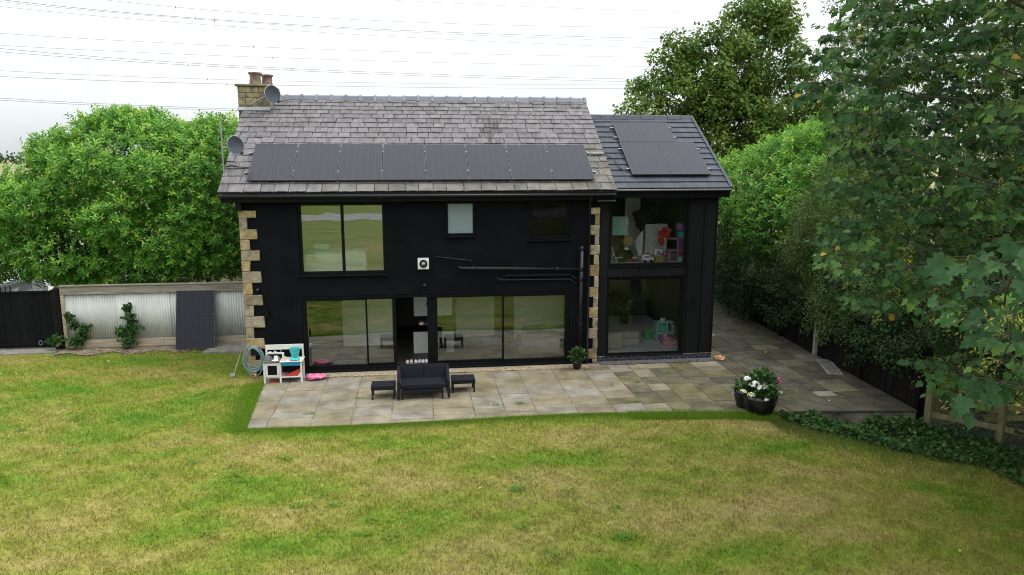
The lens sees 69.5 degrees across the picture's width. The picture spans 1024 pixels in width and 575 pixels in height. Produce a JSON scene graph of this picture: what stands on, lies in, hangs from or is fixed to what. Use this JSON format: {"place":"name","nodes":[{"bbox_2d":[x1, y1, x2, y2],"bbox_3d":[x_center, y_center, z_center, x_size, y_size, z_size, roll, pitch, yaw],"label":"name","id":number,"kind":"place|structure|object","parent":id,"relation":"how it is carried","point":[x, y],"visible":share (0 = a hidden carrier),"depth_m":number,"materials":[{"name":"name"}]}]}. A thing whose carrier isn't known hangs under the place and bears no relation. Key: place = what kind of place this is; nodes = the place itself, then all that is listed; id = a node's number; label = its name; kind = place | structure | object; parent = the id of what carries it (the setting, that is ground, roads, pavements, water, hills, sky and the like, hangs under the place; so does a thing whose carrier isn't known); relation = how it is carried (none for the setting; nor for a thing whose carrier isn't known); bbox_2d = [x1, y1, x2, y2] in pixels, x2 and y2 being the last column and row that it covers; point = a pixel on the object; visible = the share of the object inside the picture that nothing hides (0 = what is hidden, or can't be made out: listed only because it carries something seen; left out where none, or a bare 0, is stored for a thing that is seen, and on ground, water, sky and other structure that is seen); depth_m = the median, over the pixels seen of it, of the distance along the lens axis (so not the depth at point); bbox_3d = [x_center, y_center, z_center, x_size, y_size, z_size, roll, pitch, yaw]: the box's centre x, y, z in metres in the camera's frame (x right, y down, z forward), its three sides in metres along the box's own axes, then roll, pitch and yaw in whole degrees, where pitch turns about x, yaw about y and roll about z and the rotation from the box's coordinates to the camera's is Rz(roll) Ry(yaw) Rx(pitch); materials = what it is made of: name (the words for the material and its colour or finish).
{"place":"outdoors","nodes":[
{"label":"outdoors","id":0,"kind":"place"},
{"bbox_2d":[0,347,60,355],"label":"concrete apron","id":1,"kind":"object","parent":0,"point":[28,351],"visible":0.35,"depth_m":22.40,"materials":[{"name":"concrete"}]},
{"bbox_2d":[50,288,64,348],"bbox_3d":[-13.881,0.958,22.664,0.240,1.860,0.350,-1,10,-7],"label":"gate post","id":2,"kind":"object","parent":1,"relation":"on","point":[56,310],"visible":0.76,"depth_m":22.48,"materials":[{"name":"wood"}]},
{"bbox_2d":[0,286,55,347],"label":"garden gate","id":3,"kind":"structure","parent":2,"relation":"attached to","point":[26,318],"depth_m":22.52,"materials":[{"name":"wood"}]},
{"bbox_2d":[1,259,159,289],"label":"driveway","id":4,"kind":"structure","parent":0,"point":[49,287],"depth_m":34.45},
{"bbox_2d":[0,277,47,290],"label":"parked car","id":5,"kind":"object","parent":4,"relation":"on","point":[20,286],"visible":0.09,"depth_m":26.43,"materials":[{"name":"silver metal"}]},
{"bbox_2d":[0,103,242,288],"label":"laurel bush","id":6,"kind":"object","parent":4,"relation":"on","point":[111,256],"visible":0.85,"depth_m":23.07,"materials":[{"name":"green plant"}]},
{"bbox_2d":[149,121,242,281],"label":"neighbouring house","id":7,"kind":"structure","parent":4,"relation":"on","point":[224,280],"depth_m":35.02,"materials":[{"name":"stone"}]},
{"bbox_2d":[0,70,567,84],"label":"power line","id":8,"kind":"object","parent":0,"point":[308,81],"visible":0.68,"depth_m":119.91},
{"bbox_2d":[1,45,652,66],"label":"power line","id":9,"kind":"object","parent":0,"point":[304,58],"visible":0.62,"depth_m":107.45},
{"bbox_2d":[0,33,654,57],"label":"power line","id":10,"kind":"object","parent":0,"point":[295,48],"visible":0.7,"depth_m":102.02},
{"bbox_2d":[3,98,667,114],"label":"power line","id":11,"kind":"object","parent":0,"point":[191,107],"visible":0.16,"depth_m":117.09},
{"bbox_2d":[0,1,819,45],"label":"power line","id":12,"kind":"object","parent":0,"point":[325,27],"visible":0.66,"depth_m":95.94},
{"bbox_2d":[5,0,816,40],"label":"power line","id":13,"kind":"object","parent":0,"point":[323,26],"visible":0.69,"depth_m":92.08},
{"bbox_2d":[0,6,843,53],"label":"power line","id":14,"kind":"object","parent":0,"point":[320,32],"visible":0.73,"depth_m":99.63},
{"bbox_2d":[326,364,588,377],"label":"golden gravel","id":15,"kind":"structure","parent":0,"point":[356,374],"depth_m":20.39,"materials":[{"name":"gravel"}]},
{"bbox_2d":[0,76,947,88],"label":"power line","id":16,"kind":"object","parent":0,"point":[344,86],"visible":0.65,"depth_m":126.29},
{"bbox_2d":[6,52,950,85],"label":"power line","id":17,"kind":"object","parent":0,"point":[312,71],"visible":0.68,"depth_m":114.93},
{"bbox_2d":[0,48,979,80],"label":"power line","id":18,"kind":"object","parent":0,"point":[310,69],"visible":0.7,"depth_m":110.97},
{"bbox_2d":[0,159,995,257],"bbox_3d":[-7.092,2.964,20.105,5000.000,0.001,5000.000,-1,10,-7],"label":"field","id":19,"kind":"structure","parent":0,"point":[14,169],"depth_m":274.83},
{"bbox_2d":[0,151,131,164],"bbox_3d":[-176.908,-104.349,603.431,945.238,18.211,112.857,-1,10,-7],"label":"woodland","id":20,"kind":"object","parent":19,"relation":"on","point":[13,160],"visible":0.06,"depth_m":591.83,"materials":[{"name":"green plant"}]},
{"bbox_2d":[0,349,1023,574],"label":"lawn","id":21,"kind":"structure","parent":0,"point":[389,550],"depth_m":12.96,"materials":[{"name":"plant"}]},
{"bbox_2d":[54,345,196,354],"bbox_3d":[-10.540,1.887,22.729,6.480,0.032,0.850,-1,10,-7],"label":"soil bed","id":22,"kind":"object","parent":21,"relation":"on","point":[81,351],"visible":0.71,"depth_m":22.62,"materials":[{"name":"soil"}]},
{"bbox_2d":[44,311,92,349],"bbox_3d":[-13.486,1.325,22.451,1.364,1.231,0.366,-1,10,-7],"label":"climbing plant","id":23,"kind":"object","parent":22,"relation":"on","point":[81,337],"visible":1,"depth_m":22.44,"materials":[{"name":"green plant"}]},
{"bbox_2d":[52,346,204,356],"bbox_3d":[-10.855,1.908,22.566,5.619,0.074,0.987,-1,10,-7],"label":"rubble","id":24,"kind":"object","parent":22,"relation":"on","point":[128,351],"visible":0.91,"depth_m":22.38,"materials":[{"name":"stone"}]},
{"bbox_2d":[114,302,144,349],"bbox_3d":[-11.730,1.209,22.636,0.896,1.526,0.420,-1,10,-7],"label":"climbing plant","id":25,"kind":"object","parent":22,"relation":"on","point":[120,331],"visible":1,"depth_m":22.61,"materials":[{"name":"green plant"}]},
{"bbox_2d":[57,281,246,348],"bbox_3d":[-10.632,0.843,22.952,6.242,1.985,0.230,-1,10,-7],"label":"corrugated fence","id":26,"kind":"object","parent":22,"relation":"on","point":[98,306],"visible":0.67,"depth_m":22.80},
{"bbox_2d":[175,290,214,348],"bbox_3d":[-9.730,0.987,22.704,1.150,1.800,0.036,-1,-5,-6],"label":"solar panel","id":27,"kind":"object","parent":22,"relation":"on","point":[195,319],"visible":1,"depth_m":22.69,"materials":[{"name":"glass"}]},
{"bbox_2d":[203,343,246,353],"bbox_3d":[-8.428,1.906,22.788,1.878,0.150,1.049,-1,10,-7],"label":"stone ledge","id":28,"kind":"object","parent":21,"relation":"on","point":[225,348],"visible":0.45,"depth_m":22.59,"materials":[{"name":"concrete"}]},
{"bbox_2d":[6,379,640,574],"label":"lawn weeds","id":29,"kind":"object","parent":21,"relation":"on","point":[622,536],"visible":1,"depth_m":12.80,"materials":[{"name":"green plant"}]},
{"bbox_2d":[217,72,732,375],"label":"house","id":30,"kind":"structure","parent":21,"relation":"on","point":[493,259],"depth_m":20.93,"materials":[{"name":"wood"}]},
{"bbox_2d":[220,120,244,172],"bbox_3d":[-7.253,-3.475,19.332,0.686,1.750,0.395,2,10,8],"label":"satellite dish","id":31,"kind":"object","parent":30,"relation":"attached to","point":[235,145],"visible":1,"depth_m":19.32,"materials":[{"name":"grey"}]},
{"bbox_2d":[242,346,263,376],"bbox_3d":[-6.903,1.967,19.773,0.563,0.859,0.303,-1,10,-7],"label":"garden hose","id":32,"kind":"object","parent":30,"relation":"hanging from","point":[256,351],"visible":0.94,"depth_m":19.74,"materials":[{"name":"blue rubber"}]},
{"bbox_2d":[250,85,280,104],"bbox_3d":[-7.160,-5.621,21.584,0.949,0.584,0.414,1,10,6],"label":"satellite dish","id":33,"kind":"object","parent":30,"relation":"attached to","point":[272,93],"visible":1,"depth_m":21.59,"materials":[{"name":"grey"}]},
{"bbox_2d":[304,243,369,270],"bbox_3d":[-4.987,-0.864,21.214,1.730,0.707,1.560,-1,10,-7],"label":"bed","id":34,"kind":"object","parent":30,"relation":"on","point":[322,257],"visible":0.92,"depth_m":20.55,"materials":[{"name":"white fabric"}]},
{"bbox_2d":[297,202,388,276],"bbox_3d":[-4.522,-1.286,19.726,2.390,1.972,0.200,-1,10,-7],"label":"bedroom window","id":35,"kind":"structure","parent":30,"relation":"in","point":[361,272],"depth_m":19.75,"materials":[{"name":"black glass"}]},
{"bbox_2d":[414,297,451,315],"bbox_3d":[-2.416,0.285,22.478,1.150,1.050,0.595,-1,10,-7],"label":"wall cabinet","id":36,"kind":"object","parent":30,"relation":"attached to","point":[444,306],"depth_m":22.23,"materials":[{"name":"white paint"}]},
{"bbox_2d":[414,297,451,315],"bbox_3d":[-2.380,0.332,22.212,1.150,1.050,0.050,-1,10,-7],"label":"door","id":37,"kind":"structure","parent":36,"relation":"in","point":[444,305],"depth_m":22.23,"materials":[{"name":"white paint"}]},
{"bbox_2d":[412,325,454,352],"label":"kitchen island","id":38,"kind":"structure","parent":30,"relation":"on","point":[420,333],"depth_m":21.98,"materials":[{"name":"paint"}]},
{"bbox_2d":[302,291,571,373],"bbox_3d":[-2.001,1.200,20.521,7.480,2.105,0.300,-1,10,-7],"label":"sliding door","id":39,"kind":"structure","parent":30,"relation":"in","point":[432,320],"depth_m":20.53,"materials":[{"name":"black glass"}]},
{"bbox_2d":[438,337,446,359],"bbox_3d":[-1.996,1.771,21.207,0.220,0.642,0.250,-1,10,-7],"label":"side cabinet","id":40,"kind":"object","parent":30,"relation":"on","point":[442,348],"visible":0.89,"depth_m":21.09,"materials":[{"name":"white plastic"}]},
{"bbox_2d":[444,201,477,237],"bbox_3d":[-1.399,-1.850,20.042,0.910,0.972,0.200,-1,10,-7],"label":"bathroom window","id":41,"kind":"structure","parent":30,"relation":"in","point":[459,215],"depth_m":20.09,"materials":[{"name":"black glass"}]},
{"bbox_2d":[516,325,563,353],"bbox_3d":[0.860,1.492,22.103,1.395,0.800,1.005,-1,10,-7],"label":"living room sofa","id":42,"kind":"object","parent":30,"relation":"on","point":[544,339],"visible":0.97,"depth_m":21.65,"materials":[{"name":"fabric"}]},
{"bbox_2d":[528,200,571,240],"bbox_3d":[1.050,-1.841,20.369,1.230,1.102,0.200,-1,10,-7],"label":"study window","id":43,"kind":"structure","parent":30,"relation":"in","point":[558,238],"depth_m":20.40,"materials":[{"name":"black plastic"}]},
{"bbox_2d":[612,216,627,246],"bbox_3d":[3.250,-1.480,22.026,0.560,1.280,0.400,-1,10,-7],"label":"easel board","id":44,"kind":"object","parent":30,"relation":"on","point":[619,225],"visible":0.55,"depth_m":21.93,"materials":[{"name":"green paint"}]},
{"bbox_2d":[609,289,632,323],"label":"house plant","id":45,"kind":"object","parent":30,"relation":"on","point":[623,316],"visible":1,"depth_m":25.19,"materials":[{"name":"green plant"}]},
{"bbox_2d":[614,247,632,261],"bbox_3d":[3.248,-0.953,21.558,0.582,0.471,0.514,-1,10,-7],"label":"bean bag","id":46,"kind":"object","parent":30,"relation":"on","point":[625,253],"visible":0.97,"depth_m":21.38,"materials":[{"name":"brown fabric"}]},
{"bbox_2d":[608,325,639,348],"bbox_3d":[3.151,1.471,22.334,1.310,0.500,1.190,-1,10,-7],"label":"corner sofa","id":47,"kind":"object","parent":30,"relation":"on","point":[619,337],"visible":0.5,"depth_m":22.07,"materials":[{"name":"fabric"}]},
{"bbox_2d":[629,280,645,301],"bbox_3d":[4.460,-0.264,26.159,0.600,1.550,0.082,-1,10,-7],"label":"column radiator","id":48,"kind":"object","parent":30,"relation":"attached to","point":[641,299],"depth_m":26.20,"materials":[{"name":"grey metal"}]},
{"bbox_2d":[634,230,642,255],"bbox_3d":[3.913,-1.382,22.848,0.260,0.800,0.030,-1,10,-7],"label":"white arrow sign","id":49,"kind":"object","parent":30,"relation":"on","point":[638,241],"visible":0.86,"depth_m":22.84,"materials":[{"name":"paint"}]},
{"bbox_2d":[605,276,683,354],"bbox_3d":[3.813,0.821,21.314,2.264,2.294,0.070,-1,10,-7],"label":"lower picture window","id":50,"kind":"structure","parent":30,"relation":"in","point":[681,278],"depth_m":21.28,"materials":[{"name":"black metal"}]},
{"bbox_2d":[608,198,687,265],"bbox_3d":[3.843,-1.617,20.887,2.284,2.004,0.070,-1,10,-7],"label":"upper picture window","id":51,"kind":"structure","parent":30,"relation":"in","point":[686,199],"depth_m":20.96,"materials":[{"name":"black metal"}]},
{"bbox_2d":[653,320,674,342],"bbox_3d":[4.694,1.351,22.751,0.580,0.648,0.335,-1,10,-7],"label":"toy bus","id":52,"kind":"object","parent":30,"relation":"on","point":[660,328],"visible":0.8,"depth_m":22.68,"materials":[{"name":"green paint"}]},
{"bbox_2d":[657,227,671,251],"bbox_3d":[4.587,-1.353,22.224,0.486,0.961,0.255,-1,10,-7],"label":"red toy dragon","id":53,"kind":"object","parent":30,"relation":"on","point":[664,232],"visible":0.96,"depth_m":22.13,"materials":[{"name":"plastic"}]},
{"bbox_2d":[662,333,677,345],"bbox_3d":[4.790,1.577,22.314,0.551,0.437,0.278,-1,10,-7],"label":"pink soft toy","id":54,"kind":"object","parent":30,"relation":"on","point":[667,341],"visible":1,"depth_m":22.23,"materials":[{"name":"fabric"}]},
{"bbox_3d":[-2.347,-3.109,19.988,9.440,0.060,0.058,-1,10,-7],"label":"rail","id":55,"kind":"object","parent":30,"relation":"attached to","visible":0},
{"bbox_2d":[246,144,297,180],"bbox_3d":[-6.397,-3.365,19.775,1.192,0.042,1.722,-1,43,-7],"label":"solar panel","id":56,"kind":"object","parent":55,"relation":"attached to","point":[272,162],"visible":1,"depth_m":19.72,"materials":[{"name":"glass"}]},
{"bbox_2d":[292,144,340,180],"bbox_3d":[-5.236,-3.391,19.925,1.158,0.042,1.722,-1,43,-7],"label":"solar panel","id":57,"kind":"object","parent":55,"relation":"attached to","point":[317,162],"visible":1,"depth_m":19.87,"materials":[{"name":"glass"}]},
{"bbox_2d":[338,144,382,180],"bbox_3d":[-4.092,-3.417,20.072,1.158,0.042,1.722,-1,43,-7],"label":"solar panel","id":58,"kind":"object","parent":55,"relation":"attached to","point":[360,162],"visible":1,"depth_m":20.02,"materials":[{"name":"glass"}]},
{"bbox_2d":[382,144,425,180],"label":"solar panel","id":59,"kind":"object","parent":55,"relation":"attached to","point":[403,161],"visible":1,"depth_m":20.18,"materials":[{"name":"glass"}]},
{"bbox_2d":[425,144,468,179],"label":"solar panel","id":60,"kind":"object","parent":55,"relation":"attached to","point":[445,161],"visible":1,"depth_m":20.33,"materials":[{"name":"glass"}]},
{"bbox_2d":[465,144,510,179],"bbox_3d":[-0.659,-3.495,20.515,1.158,0.042,1.722,-1,43,-7],"label":"solar panel","id":61,"kind":"object","parent":55,"relation":"attached to","point":[487,161],"visible":1,"depth_m":20.47,"materials":[{"name":"glass"}]},
{"bbox_2d":[506,145,552,179],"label":"solar panel","id":62,"kind":"object","parent":55,"relation":"attached to","point":[528,162],"visible":1,"depth_m":20.60,"materials":[{"name":"glass"}]},
{"bbox_2d":[545,145,594,179],"bbox_3d":[1.629,-3.547,20.809,1.158,0.042,1.722,-1,43,-7],"label":"solar panel","id":63,"kind":"object","parent":55,"relation":"attached to","point":[569,162],"visible":1,"depth_m":20.75,"materials":[{"name":"glass"}]},
{"bbox_3d":[4.467,-3.387,21.087,2.488,0.059,0.058,-1,10,-7],"label":"rail","id":64,"kind":"object","parent":30,"relation":"attached to","visible":0},
{"bbox_2d":[619,142,671,174],"bbox_3d":[3.842,-3.748,21.359,1.134,0.035,1.722,-1,42,-7],"label":"solar panel","id":65,"kind":"object","parent":64,"relation":"attached to","point":[644,158],"visible":1,"depth_m":21.30,"materials":[{"name":"glass"}]},
{"bbox_2d":[657,142,710,174],"bbox_3d":[4.986,-3.774,21.506,1.134,0.035,1.722,-1,42,-7],"label":"solar panel","id":66,"kind":"object","parent":64,"relation":"attached to","point":[683,158],"visible":1,"depth_m":21.44,"materials":[{"name":"glass"}]},
{"bbox_3d":[4.010,-4.522,22.297,1.942,0.059,0.058,-1,10,-7],"label":"rail","id":67,"kind":"object","parent":30,"relation":"attached to","visible":0},
{"bbox_2d":[612,122,675,141],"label":"solar panel","id":68,"kind":"object","parent":67,"relation":"attached to","point":[643,131],"visible":1,"depth_m":22.43,"materials":[{"name":"glass"}]},
{"bbox_2d":[178,381,785,445],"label":"edge grass","id":69,"kind":"structure","parent":21,"relation":"on","point":[250,405],"depth_m":16.75,"materials":[{"name":"plant"}]},
{"bbox_2d":[0,337,1011,571],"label":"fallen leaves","id":70,"kind":"object","parent":21,"relation":"on","point":[335,435],"visible":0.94,"depth_m":20.73,"materials":[{"name":"brown plant"}]},
{"bbox_2d":[746,235,855,332],"bbox_3d":[9.143,0.163,23.414,2.718,3.972,5.130,-1,10,-7],"label":"boundary shrub","id":71,"kind":"object","parent":21,"relation":"on","point":[772,289],"visible":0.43,"depth_m":23.41,"materials":[{"name":"green plant"}]},
{"bbox_2d":[767,416,1023,562],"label":"shade grass","id":72,"kind":"structure","parent":21,"relation":"on","point":[784,424],"depth_m":15.37,"materials":[{"name":"plant"}]},
{"bbox_2d":[777,0,1023,431],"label":"sycamore tree","id":73,"kind":"object","parent":21,"relation":"on","point":[949,270],"visible":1,"depth_m":11.50,"materials":[{"name":"green plant"}]},
{"bbox_2d":[778,408,1023,487],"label":"ground ivy","id":74,"kind":"object","parent":21,"relation":"on","point":[875,429],"visible":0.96,"depth_m":16.24,"materials":[{"name":"green plant"}]},
{"bbox_2d":[854,261,992,391],"bbox_3d":[9.810,1.257,17.721,2.541,3.801,3.850,-1,10,-7],"label":"boundary shrub","id":75,"kind":"object","parent":21,"relation":"on","point":[905,346],"visible":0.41,"depth_m":17.43,"materials":[{"name":"green plant"}]},
{"bbox_2d":[923,388,1023,450],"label":"post and rail fence","id":76,"kind":"object","parent":21,"relation":"on","point":[1000,427],"visible":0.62,"depth_m":16.20,"materials":[{"name":"brown wood"}]},
{"bbox_2d":[0,0,1023,158],"label":"sky","id":77,"kind":"structure","parent":0,"point":[18,118],"materials":[{"name":"white"}]},
{"bbox_2d":[108,0,971,27],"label":"power line","id":78,"kind":"object","parent":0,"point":[424,22],"visible":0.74,"depth_m":95.35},
{"bbox_2d":[247,301,917,428],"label":"patio","id":79,"kind":"structure","parent":0,"point":[288,402],"depth_m":18.52,"materials":[{"name":"stone"}]},
{"bbox_2d":[262,344,304,383],"bbox_3d":[-5.997,2.001,19.420,1.020,0.935,0.470,-1,10,-7],"label":"toy kitchen","id":80,"kind":"object","parent":79,"relation":"on","point":[272,369],"visible":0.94,"depth_m":19.28,"materials":[{"name":"white wood"}]},
{"bbox_2d":[265,363,278,376],"bbox_3d":[-6.235,2.153,19.203,0.345,0.370,0.024,-1,10,-7],"label":"oven door","id":81,"kind":"structure","parent":80,"relation":"in","point":[271,369],"depth_m":19.19,"materials":[{"name":"white wood"}]},
{"bbox_2d":[305,373,328,380],"bbox_3d":[-5.206,2.372,19.606,0.468,0.180,0.488,7,12,36],"label":"pink bag","id":82,"kind":"object","parent":79,"relation":"on","point":[315,376],"visible":1,"depth_m":19.51,"materials":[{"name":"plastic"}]},
{"bbox_2d":[371,380,395,399],"bbox_3d":[-3.155,2.522,18.164,0.590,0.345,0.460,-1,10,-7],"label":"rattan footstool","id":83,"kind":"object","parent":79,"relation":"on","point":[383,385],"visible":1,"depth_m":17.96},
{"bbox_2d":[401,388,443,399],"bbox_3d":[-2.208,2.559,18.215,1.020,0.255,0.500,-1,10,-7],"label":"rattan table","id":84,"kind":"object","parent":79,"relation":"on","point":[441,390],"visible":0.61,"depth_m":17.95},
{"bbox_2d":[397,363,449,399],"bbox_3d":[-2.191,2.327,18.278,1.280,0.690,0.760,-1,10,-7],"label":"rattan sofa","id":85,"kind":"object","parent":79,"relation":"on","point":[420,376],"visible":1,"depth_m":18.43,"materials":[{"name":"wicker"}]},
{"bbox_2d":[451,374,474,392],"bbox_3d":[-1.240,2.432,18.674,0.590,0.345,0.460,-1,10,-8],"label":"rattan footstool","id":86,"kind":"object","parent":79,"relation":"on","point":[464,379],"visible":1,"depth_m":18.49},
{"bbox_2d":[567,346,585,369],"bbox_3d":[1.806,1.940,20.502,0.575,0.679,0.542,-1,10,-7],"label":"shrub pot","id":87,"kind":"object","parent":79,"relation":"on","point":[577,362],"visible":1,"depth_m":20.43,"materials":[{"name":"green plant"}]},
{"bbox_2d":[598,357,716,364],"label":"slate chippings","id":88,"kind":"object","parent":79,"relation":"on","point":[680,360],"visible":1,"depth_m":21.29,"materials":[{"name":"gravel"}]},
{"bbox_2d":[715,192,746,294],"bbox_3d":[8.042,-1.907,29.616,2.617,5.886,4.600,-1,10,-7],"label":"boundary shrub","id":89,"kind":"object","parent":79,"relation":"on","point":[736,269],"visible":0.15,"depth_m":28.30,"materials":[{"name":"green plant"}]},
{"bbox_2d":[731,375,754,408],"bbox_3d":[5.484,2.453,17.424,0.598,0.760,0.627,8,13,37],"label":"flower pot","id":90,"kind":"object","parent":79,"relation":"on","point":[738,394],"visible":0.56,"depth_m":17.34,"materials":[{"name":"plastic"}]},
{"bbox_2d":[714,211,785,320],"bbox_3d":[8.380,-0.656,26.848,2.302,4.387,4.842,-1,10,-7],"label":"boundary shrub","id":91,"kind":"object","parent":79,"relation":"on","point":[741,292],"visible":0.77,"depth_m":26.35,"materials":[{"name":"green plant"}]},
{"bbox_2d":[739,366,783,416],"bbox_3d":[5.756,2.408,17.120,1.073,1.174,1.022,-1,10,-7],"label":"flower pot","id":92,"kind":"object","parent":79,"relation":"on","point":[763,401],"visible":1,"depth_m":16.93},
{"bbox_2d":[714,267,932,419],"bbox_3d":[8.911,1.119,24.135,0.220,2.030,14.359,-1,10,-5],"label":"boarded fence","id":93,"kind":"object","parent":79,"relation":"on","point":[877,376],"visible":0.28,"depth_m":20.32,"materials":[{"name":"wood"}]},
{"bbox_2d":[816,359,843,374],"bbox_3d":[8.899,2.225,20.717,0.400,0.030,1.500,2,10,10],"label":"drain cover","id":94,"kind":"object","parent":79,"relation":"on","point":[829,367],"visible":1,"depth_m":20.62,"materials":[{"name":"metal"}]},
{"bbox_2d":[396,0,816,14],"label":"power line","id":95,"kind":"object","parent":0,"point":[583,8],"visible":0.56,"depth_m":151.66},
{"bbox_2d":[624,198,640,250],"bbox_3d":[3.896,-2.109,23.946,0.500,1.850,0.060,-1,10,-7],"label":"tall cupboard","id":96,"kind":"object","parent":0,"point":[632,205],"visible":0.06,"depth_m":23.87,"materials":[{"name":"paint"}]},
{"bbox_2d":[642,223,667,254],"bbox_3d":[4.497,-1.538,23.300,0.700,0.950,0.415,-1,10,-7],"label":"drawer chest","id":97,"kind":"object","parent":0,"point":[650,238],"visible":0.69,"depth_m":23.08,"materials":[{"name":"paint"}]},
{"bbox_2d":[632,207,660,230],"bbox_3d":[4.228,-2.136,23.138,0.884,0.766,0.452,-1,10,-7],"label":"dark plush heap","id":98,"kind":"object","parent":97,"relation":"on","point":[643,216],"visible":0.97,"depth_m":23.05,"materials":[{"name":"fabric"}]},
{"bbox_2d":[665,223,683,261],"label":"dolls house","id":99,"kind":"structure","parent":0,"point":[679,237],"depth_m":21.61,"materials":[{"name":"pink plastic"}]},
{"bbox_2d":[738,243,1023,446],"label":"woodland floor","id":100,"kind":"structure","parent":0,"point":[1010,422],"depth_m":22.15,"materials":[{"name":"soil"}]},
{"bbox_2d":[612,0,845,173],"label":"sycamore tree","id":101,"kind":"object","parent":100,"relation":"on","point":[742,100],"visible":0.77,"depth_m":35.43,"materials":[{"name":"green plant"}]},
{"bbox_2d":[716,98,927,288],"bbox_3d":[11.257,-3.055,27.879,7.664,7.960,8.333,-1,10,-7],"label":"laurel bush","id":102,"kind":"object","parent":100,"relation":"on","point":[776,191],"visible":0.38,"depth_m":25.68,"materials":[{"name":"green plant"}]},
{"bbox_2d":[777,95,950,345],"bbox_3d":[10.343,-1.655,21.963,4.187,8.254,6.530,-1,10,-7],"label":"birch tree","id":103,"kind":"object","parent":100,"relation":"on","point":[804,225],"visible":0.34,"depth_m":21.75,"materials":[{"name":"green plant"}]},
{"bbox_2d":[801,253,929,370],"bbox_3d":[9.478,0.892,19.910,2.552,3.767,4.212,-1,10,-7],"label":"boundary shrub","id":104,"kind":"object","parent":100,"relation":"on","point":[855,329],"visible":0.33,"depth_m":19.67,"materials":[{"name":"green plant"}]},
{"bbox_2d":[717,240,1023,448],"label":"undergrowth","id":105,"kind":"object","parent":100,"relation":"on","point":[999,372],"visible":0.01,"depth_m":19.84,"materials":[{"name":"green plant"}]},
{"bbox_2d":[812,0,937,230],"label":"birch tree","id":106,"kind":"object","parent":100,"relation":"on","point":[853,45],"visible":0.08,"depth_m":30.38,"materials":[{"name":"green plant"}]},
{"bbox_2d":[900,0,1023,310],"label":"ash tree","id":107,"kind":"object","parent":100,"relation":"on","point":[979,154],"visible":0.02,"depth_m":22.59,"materials":[{"name":"plant"}]},
{"bbox_2d":[925,72,1023,341],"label":"lime tree","id":108,"kind":"object","parent":100,"relation":"on","point":[1005,156],"visible":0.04,"depth_m":17.70,"materials":[{"name":"green plant"}]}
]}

